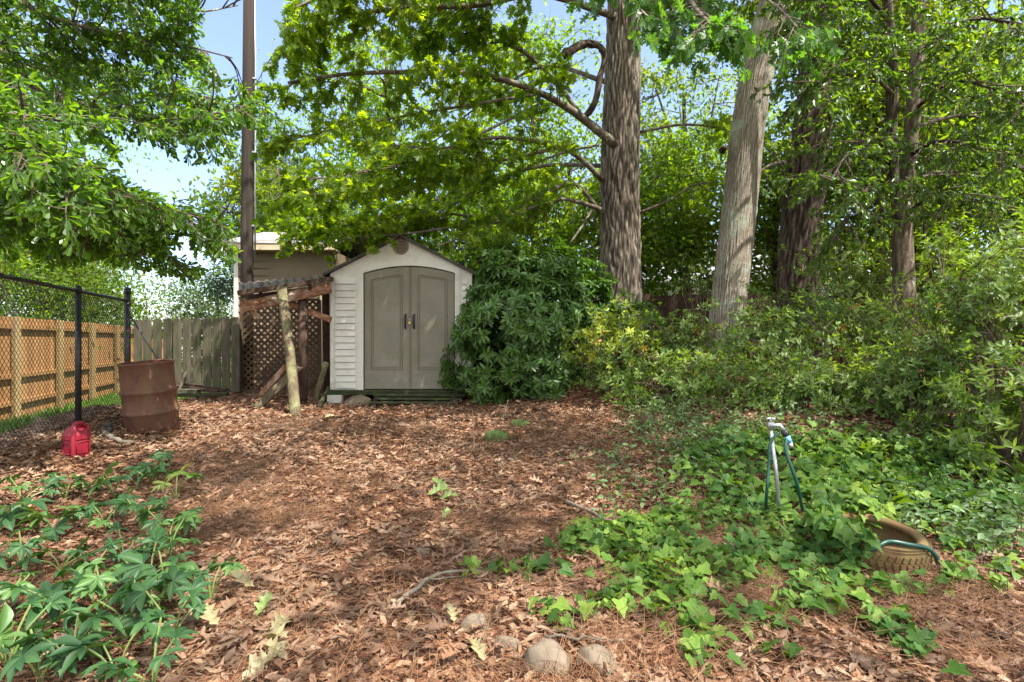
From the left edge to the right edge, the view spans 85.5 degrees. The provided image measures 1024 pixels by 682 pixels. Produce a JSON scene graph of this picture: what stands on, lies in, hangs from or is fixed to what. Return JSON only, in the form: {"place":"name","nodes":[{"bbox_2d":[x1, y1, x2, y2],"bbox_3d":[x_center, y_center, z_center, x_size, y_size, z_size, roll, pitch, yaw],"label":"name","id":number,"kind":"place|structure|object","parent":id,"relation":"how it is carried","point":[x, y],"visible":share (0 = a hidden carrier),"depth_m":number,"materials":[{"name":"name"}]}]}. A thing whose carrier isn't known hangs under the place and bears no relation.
{"place":"outdoors","nodes":[
{"label":"outdoors","id":0,"kind":"place"},
{"bbox_2d":[0,341,1023,681],"bbox_3d":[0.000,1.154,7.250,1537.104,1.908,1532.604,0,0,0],"label":"ground","id":1,"kind":"structure","parent":0,"point":[666,661],"depth_m":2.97,"materials":[{"name":"brown plant"}]},
{"bbox_2d":[0,571,44,605],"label":"hellebore","id":2,"kind":"object","parent":1,"relation":"on","point":[5,594],"visible":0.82,"depth_m":2.38,"materials":[{"name":"green plant"}]},
{"bbox_2d":[0,497,53,530],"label":"hellebore","id":3,"kind":"object","parent":1,"relation":"on","point":[6,521],"visible":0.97,"depth_m":3.17,"materials":[{"name":"green plant"}]},
{"bbox_2d":[0,527,56,569],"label":"hellebore","id":4,"kind":"object","parent":1,"relation":"on","point":[15,547],"visible":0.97,"depth_m":2.77,"materials":[{"name":"green plant"}]},
{"bbox_2d":[0,474,67,500],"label":"hellebore","id":5,"kind":"object","parent":1,"relation":"on","point":[17,489],"visible":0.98,"depth_m":3.68,"materials":[{"name":"green plant"}]},
{"bbox_2d":[0,589,70,665],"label":"hellebore","id":6,"kind":"object","parent":1,"relation":"on","point":[7,634],"visible":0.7,"depth_m":2.02,"materials":[{"name":"green plant"}]},
{"bbox_2d":[0,623,81,681],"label":"hellebore","id":7,"kind":"object","parent":1,"relation":"on","point":[16,661],"visible":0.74,"depth_m":1.81,"materials":[{"name":"green plant"}]},
{"bbox_2d":[11,505,84,542],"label":"hellebore","id":8,"kind":"object","parent":1,"relation":"on","point":[60,526],"visible":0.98,"depth_m":3.14,"materials":[{"name":"green plant"}]},
{"bbox_2d":[0,571,98,615],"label":"hellebore","id":9,"kind":"object","parent":1,"relation":"on","point":[46,585],"visible":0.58,"depth_m":2.36,"materials":[{"name":"green plant"}]},
{"bbox_2d":[9,588,90,653],"bbox_3d":[-1.852,1.087,2.164,0.285,0.208,0.297,0,0,0],"label":"hellebore","id":10,"kind":"object","parent":1,"relation":"on","point":[69,605],"visible":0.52,"depth_m":2.18,"materials":[{"name":"green plant"}]},
{"bbox_2d":[7,536,97,572],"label":"hellebore","id":11,"kind":"object","parent":1,"relation":"on","point":[73,553],"visible":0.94,"depth_m":2.80,"materials":[{"name":"green plant"}]},
{"bbox_2d":[0,239,110,349],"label":"hedge tree","id":12,"kind":"object","parent":1,"relation":"on","point":[20,262],"visible":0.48,"depth_m":12.83,"materials":[{"name":"green plant"}]},
{"bbox_2d":[35,472,89,498],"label":"hellebore","id":13,"kind":"object","parent":1,"relation":"on","point":[54,478],"visible":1,"depth_m":3.85,"materials":[{"name":"green plant"}]},
{"bbox_2d":[8,608,125,679],"bbox_3d":[-1.543,1.065,1.955,0.345,0.215,0.283,0,0,0],"label":"hellebore","id":14,"kind":"object","parent":1,"relation":"on","point":[98,618],"visible":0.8,"depth_m":1.92,"materials":[{"name":"green plant"}]},
{"bbox_2d":[61,421,90,457],"bbox_3d":[-3.855,0.861,4.898,0.176,0.318,0.185,0,0,17],"label":"fuel can","id":15,"kind":"object","parent":1,"relation":"on","point":[76,437],"visible":0.98,"depth_m":4.84,"materials":[{"name":"red plastic"}]},
{"bbox_2d":[0,242,155,356],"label":"hedge tree","id":16,"kind":"object","parent":1,"relation":"on","point":[76,272],"visible":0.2,"depth_m":15.60,"materials":[{"name":"green plant"}]},
{"bbox_2d":[0,273,157,452],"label":"chain link fence","id":17,"kind":"object","parent":1,"relation":"on","point":[78,312],"visible":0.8,"depth_m":5.87,"materials":[{"name":"black metal"}]},
{"bbox_2d":[0,316,162,420],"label":"cedar fence","id":18,"kind":"object","parent":1,"relation":"on","point":[24,363],"visible":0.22,"depth_m":11.75,"materials":[{"name":"brown wood"}]},
{"bbox_2d":[51,539,124,583],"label":"hellebore","id":19,"kind":"object","parent":1,"relation":"on","point":[81,564],"visible":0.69,"depth_m":2.63,"materials":[{"name":"green plant"}]},
{"bbox_2d":[0,47,181,316],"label":"tall tree","id":20,"kind":"object","parent":1,"relation":"on","point":[119,146],"visible":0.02,"depth_m":20.94,"materials":[{"name":"green plant"}]},
{"bbox_2d":[1,256,191,335],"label":"hedge tree","id":21,"kind":"object","parent":1,"relation":"on","point":[138,310],"visible":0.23,"depth_m":18.78,"materials":[{"name":"green plant"}]},
{"bbox_2d":[0,392,202,434],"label":"grass","id":22,"kind":"structure","parent":1,"relation":"on","point":[16,421],"depth_m":8.30,"materials":[{"name":"green plant"}]},
{"bbox_2d":[62,562,145,609],"bbox_3d":[-1.784,1.083,2.398,0.328,0.213,0.296,0,0,23],"label":"hellebore","id":23,"kind":"object","parent":1,"relation":"on","point":[97,586],"visible":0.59,"depth_m":2.34,"materials":[{"name":"green plant"}]},
{"bbox_2d":[72,493,142,532],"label":"hellebore","id":24,"kind":"object","parent":1,"relation":"on","point":[92,507],"visible":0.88,"depth_m":3.36,"materials":[{"name":"green plant"}]},
{"bbox_2d":[48,609,167,681],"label":"hellebore","id":25,"kind":"object","parent":1,"relation":"on","point":[70,642],"visible":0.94,"depth_m":1.86,"materials":[{"name":"green plant"}]},
{"bbox_2d":[84,461,132,498],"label":"hellebore","id":26,"kind":"object","parent":1,"relation":"on","point":[98,484],"visible":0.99,"depth_m":3.95,"materials":[{"name":"green plant"}]},
{"bbox_2d":[74,568,165,636],"bbox_3d":[-1.547,1.067,2.227,0.313,0.220,0.315,0,0,0],"label":"hellebore","id":27,"kind":"object","parent":1,"relation":"on","point":[127,619],"visible":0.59,"depth_m":2.17,"materials":[{"name":"green plant"}]},
{"bbox_2d":[103,522,153,563],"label":"hellebore","id":28,"kind":"object","parent":1,"relation":"on","point":[113,556],"visible":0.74,"depth_m":2.86,"materials":[{"name":"green plant"}]},
{"bbox_2d":[112,486,172,532],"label":"hellebore","id":29,"kind":"object","parent":1,"relation":"on","point":[161,502],"visible":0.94,"depth_m":3.32,"materials":[{"name":"green plant"}]},
{"bbox_2d":[91,609,198,681],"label":"hellebore","id":30,"kind":"object","parent":1,"relation":"on","point":[156,661],"visible":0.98,"depth_m":1.82,"materials":[{"name":"green plant"}]},
{"bbox_2d":[0,0,294,284],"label":"water oak","id":31,"kind":"object","parent":1,"relation":"on","point":[64,209],"visible":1,"depth_m":5.20,"materials":[{"name":"green plant"}]},
{"bbox_2d":[116,359,179,433],"bbox_3d":[-4.201,0.660,6.410,0.605,0.891,0.614,0,0,0],"label":"rusty barrel","id":32,"kind":"object","parent":1,"relation":"on","point":[147,393],"visible":0.88,"depth_m":6.20,"materials":[{"name":"metal"}]},
{"bbox_2d":[123,449,175,478],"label":"hellebore","id":33,"kind":"object","parent":1,"relation":"on","point":[162,455],"visible":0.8,"depth_m":4.54,"materials":[{"name":"green plant"}]},
{"bbox_2d":[109,565,193,621],"bbox_3d":[-1.489,1.062,2.301,0.295,0.219,0.341,0,0,-35],"label":"hellebore","id":34,"kind":"object","parent":1,"relation":"on","point":[176,577],"visible":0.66,"depth_m":2.30,"materials":[{"name":"green plant"}]},
{"bbox_2d":[108,527,199,589],"bbox_3d":[-1.723,1.065,2.687,0.391,0.233,0.325,0,0,0],"label":"hellebore","id":35,"kind":"object","parent":1,"relation":"on","point":[158,537],"visible":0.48,"depth_m":2.73,"materials":[{"name":"green plant"}]},
{"bbox_2d":[127,461,184,486],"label":"hellebore","id":36,"kind":"object","parent":1,"relation":"on","point":[161,467],"visible":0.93,"depth_m":4.28,"materials":[{"name":"green plant"}]},
{"bbox_2d":[110,539,202,598],"bbox_3d":[-1.589,1.067,2.539,0.279,0.265,0.350,0,0,14],"label":"hellebore","id":37,"kind":"object","parent":1,"relation":"on","point":[136,567],"visible":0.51,"depth_m":2.45,"materials":[{"name":"green plant"}]},
{"bbox_2d":[123,574,213,649],"bbox_3d":[-1.325,1.043,2.112,0.319,0.229,0.305,0,0,-15],"label":"hellebore","id":38,"kind":"object","parent":1,"relation":"on","point":[195,597],"visible":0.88,"depth_m":2.13,"materials":[{"name":"green plant"}]},
{"bbox_2d":[133,507,204,543],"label":"hellebore","id":39,"kind":"object","parent":1,"relation":"on","point":[143,516],"visible":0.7,"depth_m":3.14,"materials":[{"name":"green plant"}]},
{"bbox_2d":[141,511,203,555],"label":"hellebore","id":40,"kind":"object","parent":1,"relation":"on","point":[152,524],"visible":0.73,"depth_m":2.96,"materials":[{"name":"green plant"}]},
{"bbox_2d":[150,463,205,498],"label":"hellebore","id":41,"kind":"object","parent":1,"relation":"on","point":[177,473],"visible":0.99,"depth_m":3.91,"materials":[{"name":"green plant"}]},
{"bbox_2d":[132,317,241,392],"bbox_3d":[-6.253,0.271,10.675,2.096,1.458,0.150,0,0,0],"label":"picket fence","id":42,"kind":"object","parent":1,"relation":"on","point":[172,332],"visible":0.74,"depth_m":10.60,"materials":[{"name":"grey wood"}]},
{"bbox_2d":[149,262,233,372],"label":"pale tree","id":43,"kind":"object","parent":1,"relation":"on","point":[199,306],"visible":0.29,"depth_m":30.15,"materials":[{"name":"green plant"}]},
{"bbox_2d":[156,555,246,598],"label":"hellebore","id":44,"kind":"object","parent":1,"relation":"on","point":[228,568],"visible":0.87,"depth_m":2.42,"materials":[{"name":"green plant"}]},
{"bbox_2d":[240,0,256,389],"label":"utility pole","id":45,"kind":"object","parent":1,"relation":"on","point":[248,213],"visible":0.55,"depth_m":11.21,"materials":[{"name":"brown wood"}]},
{"bbox_2d":[180,105,316,343],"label":"evergreen tree","id":46,"kind":"object","parent":1,"relation":"on","point":[226,289],"visible":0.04,"depth_m":23.10,"materials":[{"name":"green plant"}]},
{"bbox_2d":[242,648,277,681],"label":"fallen oak leaf","id":47,"kind":"object","parent":1,"relation":"on","point":[257,662],"visible":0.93,"depth_m":1.87,"materials":[{"name":"beige plant"}]},
{"bbox_2d":[168,115,359,281],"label":"backdrop tree","id":48,"kind":"object","parent":1,"relation":"on","point":[235,183],"visible":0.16,"depth_m":16.11,"materials":[{"name":"green plant"}]},
{"bbox_2d":[253,363,303,406],"bbox_3d":[-3.597,0.691,8.557,0.754,0.746,0.111,0,0,-35],"label":"leaning board","id":49,"kind":"object","parent":1,"relation":"on","point":[273,391],"visible":0.7,"depth_m":8.50,"materials":[{"name":"brown wood"}]},
{"bbox_2d":[240,298,320,392],"bbox_3d":[-4.488,0.090,10.741,1.566,1.830,0.052,0,0,0],"label":"lattice screen","id":50,"kind":"object","parent":1,"relation":"on","point":[317,304],"visible":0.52,"depth_m":10.74,"materials":[{"name":"brown wood"}]},
{"bbox_2d":[237,275,333,415],"bbox_3d":[-3.592,-0.052,9.046,1.616,2.375,3.698,0,0,-25],"label":"lean to","id":51,"kind":"object","parent":1,"relation":"on","point":[283,297],"visible":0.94,"depth_m":8.75,"materials":[{"name":"brown wood"}]},
{"bbox_2d":[223,232,371,387],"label":"clapboard building","id":52,"kind":"structure","parent":1,"relation":"on","point":[268,265],"depth_m":12.04,"materials":[{"name":"beige paint"}]},
{"bbox_2d":[254,3,481,203],"bbox_3d":[-4.655,-4.710,18.809,7.449,11.767,5.379,0,0,0],"label":"backdrop tree","id":53,"kind":"object","parent":1,"relation":"on","point":[374,99],"visible":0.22,"depth_m":18.25,"materials":[{"name":"green plant"}]},
{"bbox_2d":[256,137,479,258],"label":"backdrop tree","id":54,"kind":"object","parent":1,"relation":"on","point":[343,205],"visible":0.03,"depth_m":15.27,"materials":[{"name":"green plant"}]},
{"bbox_2d":[327,390,465,400],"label":"shed platform","id":55,"kind":"structure","parent":1,"relation":"on","point":[351,392],"depth_m":9.12,"materials":[{"name":"brown wood"}]},
{"bbox_2d":[322,235,481,389],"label":"storage shed","id":56,"kind":"structure","parent":55,"relation":"on","point":[377,302],"depth_m":9.20,"materials":[{"name":"grey plastic"}]},
{"bbox_2d":[365,267,409,388],"bbox_3d":[-2.081,-0.218,9.186,0.747,2.033,0.118,0,0,0],"label":"door","id":57,"kind":"structure","parent":56,"relation":"in","point":[386,290],"depth_m":9.20,"materials":[{"name":"beige plastic"}]},
{"bbox_2d":[411,267,453,388],"bbox_3d":[-1.323,-0.218,9.186,0.721,2.033,0.118,0,0,0],"label":"door","id":58,"kind":"structure","parent":56,"relation":"in","point":[432,290],"depth_m":9.20,"materials":[{"name":"beige plastic"}]},
{"bbox_2d":[368,394,465,407],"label":"plank ramp","id":59,"kind":"structure","parent":1,"relation":"on","point":[376,401],"depth_m":8.80,"materials":[{"name":"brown wood"}]},
{"bbox_2d":[391,569,485,609],"bbox_3d":[-0.339,1.100,2.526,0.528,0.059,0.105,0,0,-42],"label":"fallen stick","id":60,"kind":"object","parent":1,"relation":"on","point":[417,588],"visible":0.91,"depth_m":2.53,"materials":[{"name":"wood"}]},
{"bbox_2d":[460,612,490,633],"bbox_3d":[-0.144,1.117,2.172,0.126,0.085,0.096,0,0,0],"label":"stone","id":61,"kind":"object","parent":1,"relation":"on","point":[475,617],"visible":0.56,"depth_m":2.16,"materials":[{"name":"beige stone"}]},
{"bbox_2d":[395,118,587,330],"bbox_3d":[-0.811,-2.957,16.444,6.132,6.963,5.002,0,0,0],"label":"backdrop tree","id":62,"kind":"object","parent":1,"relation":"on","point":[473,255],"visible":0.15,"depth_m":15.79,"materials":[{"name":"green plant"}]},
{"bbox_2d":[424,0,605,243],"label":"backdrop tree","id":63,"kind":"object","parent":1,"relation":"on","point":[539,45],"visible":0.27,"depth_m":18.31,"materials":[{"name":"green plant"}]},
{"bbox_2d":[437,234,634,405],"bbox_3d":[0.407,-0.357,9.103,3.538,2.947,2.917,0,0,0],"label":"rhododendron","id":64,"kind":"object","parent":1,"relation":"on","point":[522,343],"visible":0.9,"depth_m":8.35,"materials":[{"name":"green plant"}]},
{"bbox_2d":[237,0,845,351],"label":"oak tree","id":65,"kind":"object","parent":1,"relation":"on","point":[726,36],"visible":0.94,"depth_m":8.80,"materials":[{"name":"green plant"}]},
{"bbox_2d":[483,121,600,298],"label":"backdrop tree","id":66,"kind":"object","parent":1,"relation":"on","point":[568,176],"visible":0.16,"depth_m":16.65,"materials":[{"name":"green plant"}]},
{"bbox_2d":[524,638,569,675],"bbox_3d":[0.119,1.117,1.927,0.164,0.120,0.155,0,0,0],"label":"stone","id":67,"kind":"object","parent":1,"relation":"on","point":[547,649],"visible":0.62,"depth_m":1.88,"materials":[{"name":"beige stone"}]},
{"bbox_2d":[575,644,616,675],"bbox_3d":[0.294,1.127,1.937,0.153,0.109,0.106,0,0,13],"label":"stone","id":68,"kind":"object","parent":1,"relation":"on","point":[592,655],"visible":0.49,"depth_m":1.92,"materials":[{"name":"beige stone"}]},
{"bbox_2d":[554,272,664,380],"bbox_3d":[1.621,-0.231,9.305,2.023,1.882,1.813,0,0,0],"label":"rhododendron","id":69,"kind":"object","parent":1,"relation":"on","point":[640,305],"visible":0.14,"depth_m":9.03,"materials":[{"name":"green plant"}]},
{"bbox_2d":[558,294,674,391],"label":"azalea","id":70,"kind":"object","parent":1,"relation":"on","point":[600,328],"visible":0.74,"depth_m":7.54,"materials":[{"name":"green plant"}]},
{"bbox_2d":[566,327,667,403],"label":"azalea","id":71,"kind":"object","parent":1,"relation":"on","point":[602,377],"visible":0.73,"depth_m":7.29,"materials":[{"name":"green plant"}]},
{"bbox_2d":[546,127,722,316],"bbox_3d":[3.375,-2.545,14.868,5.186,5.801,3.990,0,0,0],"label":"backdrop tree","id":72,"kind":"object","parent":1,"relation":"on","point":[654,194],"visible":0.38,"depth_m":14.38,"materials":[{"name":"green plant"}]},
{"bbox_2d":[586,118,776,336],"bbox_3d":[5.022,-3.054,16.326,5.654,6.887,4.923,0,0,0],"label":"backdrop tree","id":73,"kind":"object","parent":1,"relation":"on","point":[701,237],"visible":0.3,"depth_m":15.81,"materials":[{"name":"green plant"}]},
{"bbox_2d":[606,338,759,409],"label":"azalea","id":74,"kind":"object","parent":1,"relation":"on","point":[672,378],"visible":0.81,"depth_m":6.70,"materials":[{"name":"green plant"}]},
{"bbox_2d":[581,46,791,292],"bbox_3d":[6.169,-5.185,20.095,7.257,11.144,6.156,0,0,0],"label":"backdrop tree","id":75,"kind":"object","parent":1,"relation":"on","point":[657,84],"visible":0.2,"depth_m":19.31,"materials":[{"name":"green plant"}]},
{"bbox_2d":[631,296,749,373],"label":"azalea","id":76,"kind":"object","parent":1,"relation":"on","point":[673,342],"visible":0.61,"depth_m":7.84,"materials":[{"name":"green plant"}]},
{"bbox_2d":[664,240,716,350],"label":"azalea","id":77,"kind":"object","parent":1,"relation":"on","point":[701,282],"visible":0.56,"depth_m":12.23,"materials":[{"name":"green plant"}]},
{"bbox_2d":[446,417,1023,681],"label":"ivy patch","id":78,"kind":"object","parent":1,"relation":"on","point":[826,475],"visible":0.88,"depth_m":2.97,"materials":[{"name":"green plant"}]},
{"bbox_2d":[687,0,809,354],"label":"leaning tree","id":79,"kind":"object","parent":1,"relation":"on","point":[739,210],"visible":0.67,"depth_m":9.17,"materials":[{"name":"grey plant"}]},
{"bbox_2d":[669,349,874,415],"bbox_3d":[2.882,0.452,6.133,2.128,0.745,1.433,0,0,0],"label":"azalea","id":80,"kind":"object","parent":1,"relation":"on","point":[770,388],"visible":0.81,"depth_m":6.00,"materials":[{"name":"green plant"}]},
{"bbox_2d":[766,417,785,513],"bbox_3d":[1.634,0.821,3.429,0.115,0.692,0.057,0,0,22],"label":"standpipe","id":81,"kind":"object","parent":1,"relation":"on","point":[771,425],"visible":0.94,"depth_m":3.42,"materials":[{"name":"metal"}]},
{"bbox_2d":[677,104,890,295],"bbox_3d":[7.767,-2.894,15.450,5.827,6.998,4.639,0,0,0],"label":"backdrop tree","id":82,"kind":"object","parent":1,"relation":"on","point":[773,207],"visible":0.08,"depth_m":15.08,"materials":[{"name":"green plant"}]},
{"bbox_2d":[553,367,1023,601],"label":"ground cover","id":83,"kind":"object","parent":1,"relation":"on","point":[985,530],"visible":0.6,"depth_m":4.11,"materials":[{"name":"green plant"}]},
{"bbox_2d":[695,293,892,375],"bbox_3d":[3.514,-0.082,7.456,2.542,1.157,1.633,0,0,-12],"label":"azalea","id":84,"kind":"object","parent":1,"relation":"on","point":[778,341],"visible":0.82,"depth_m":7.18,"materials":[{"name":"green plant"}]},
{"bbox_2d":[642,291,971,349],"bbox_3d":[7.000,-0.325,13.482,9.200,1.750,0.165,0,0,0],"label":"old board fence","id":85,"kind":"object","parent":1,"relation":"on","point":[667,306],"visible":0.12,"depth_m":13.50,"materials":[{"name":"brown wood"}]},
{"bbox_2d":[736,280,936,357],"bbox_3d":[4.693,-0.325,8.415,2.585,1.208,1.600,0,0,0],"label":"azalea","id":86,"kind":"object","parent":1,"relation":"on","point":[826,301],"visible":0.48,"depth_m":8.21,"materials":[{"name":"green plant"}]},
{"bbox_2d":[667,0,1023,349],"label":"dark trunk tree","id":87,"kind":"object","parent":1,"relation":"on","point":[798,228],"visible":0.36,"depth_m":11.70,"materials":[{"name":"green plant"}]},
{"bbox_2d":[764,429,940,570],"bbox_3d":[1.816,0.848,3.083,0.406,0.612,0.956,0,0,-12],"label":"garden hose","id":88,"kind":"object","parent":1,"relation":"on","point":[787,438],"visible":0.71,"depth_m":3.36,"materials":[{"name":"green plastic"}]},
{"bbox_2d":[756,42,966,289],"bbox_3d":[11.122,-4.518,17.924,7.507,9.708,6.366,0,0,0],"label":"backdrop tree","id":89,"kind":"object","parent":1,"relation":"on","point":[773,124],"visible":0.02,"depth_m":17.89,"materials":[{"name":"green plant"}]},
{"bbox_2d":[762,342,969,419],"bbox_3d":[3.621,0.403,5.851,1.859,0.783,1.436,0,0,0],"label":"azalea","id":90,"kind":"object","parent":1,"relation":"on","point":[849,382],"visible":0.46,"depth_m":5.74,"materials":[{"name":"green plant"}]},
{"bbox_2d":[762,200,979,351],"bbox_3d":[6.652,-1.223,10.630,3.582,3.015,1.906,0,0,0],"label":"azalea","id":91,"kind":"object","parent":1,"relation":"on","point":[854,272],"visible":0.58,"depth_m":10.44,"materials":[{"name":"green plant"}]},
{"bbox_2d":[733,0,1023,347],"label":"backdrop tree","id":92,"kind":"object","parent":1,"relation":"on","point":[901,114],"visible":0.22,"depth_m":12.50,"materials":[{"name":"green plant"}]},
{"bbox_2d":[823,511,933,576],"bbox_3d":[1.871,1.044,2.850,0.478,0.221,0.481,0,0,0],"label":"tyre planter","id":93,"kind":"object","parent":1,"relation":"on","point":[896,557],"visible":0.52,"depth_m":2.66,"materials":[{"name":"brown rubber"}]},
{"bbox_2d":[734,0,1023,356],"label":"twin stem tree","id":94,"kind":"object","parent":1,"relation":"on","point":[901,184],"visible":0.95,"depth_m":7.29,"materials":[{"name":"green plant"}]},
{"bbox_2d":[807,288,961,370],"bbox_3d":[4.980,-0.151,7.682,2.055,1.154,1.402,0,0,0],"label":"azalea","id":95,"kind":"object","parent":1,"relation":"on","point":[883,328],"visible":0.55,"depth_m":7.42,"materials":[{"name":"green plant"}]},
{"bbox_2d":[821,119,1014,350],"bbox_3d":[9.927,-2.430,14.007,5.258,6.163,4.787,0,0,0],"label":"backdrop tree","id":96,"kind":"object","parent":1,"relation":"on","point":[869,251],"visible":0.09,"depth_m":13.47,"materials":[{"name":"green plant"}]},
{"bbox_2d":[836,312,1023,438],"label":"azalea","id":97,"kind":"object","parent":1,"relation":"on","point":[905,387],"visible":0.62,"depth_m":5.13,"materials":[{"name":"green plant"}]},
{"bbox_2d":[846,205,1023,441],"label":"azalea","id":98,"kind":"object","parent":1,"relation":"on","point":[985,307],"visible":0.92,"depth_m":4.85,"materials":[{"name":"green plant"}]},
{"bbox_2d":[848,127,1023,352],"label":"crooked tree","id":99,"kind":"object","parent":1,"relation":"on","point":[959,219],"visible":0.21,"depth_m":9.61,"materials":[{"name":"green plant"}]},
{"bbox_2d":[858,0,1023,341],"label":"backdrop tree","id":100,"kind":"object","parent":1,"relation":"on","point":[964,31],"visible":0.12,"depth_m":12.70,"materials":[{"name":"green plant"}]},
{"bbox_2d":[871,270,1017,350],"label":"azalea","id":101,"kind":"object","parent":1,"relation":"on","point":[946,319],"visible":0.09,"depth_m":9.26,"materials":[{"name":"green plant"}]},
{"bbox_2d":[881,206,1023,360],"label":"azalea","id":102,"kind":"object","parent":1,"relation":"on","point":[974,237],"visible":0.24,"depth_m":8.14,"materials":[{"name":"green plant"}]},
{"bbox_2d":[902,337,1023,479],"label":"azalea","id":103,"kind":"object","parent":1,"relation":"on","point":[1003,425],"visible":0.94,"depth_m":4.14,"materials":[{"name":"green plant"}]},
{"bbox_2d":[913,65,1023,345],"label":"backdrop tree","id":104,"kind":"object","parent":1,"relation":"on","point":[992,227],"visible":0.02,"depth_m":12.68,"materials":[{"name":"green plant"}]},
{"bbox_2d":[0,0,1023,340],"label":"sky","id":105,"kind":"structure","parent":0,"point":[223,28],"materials":[{"name":"blue"}]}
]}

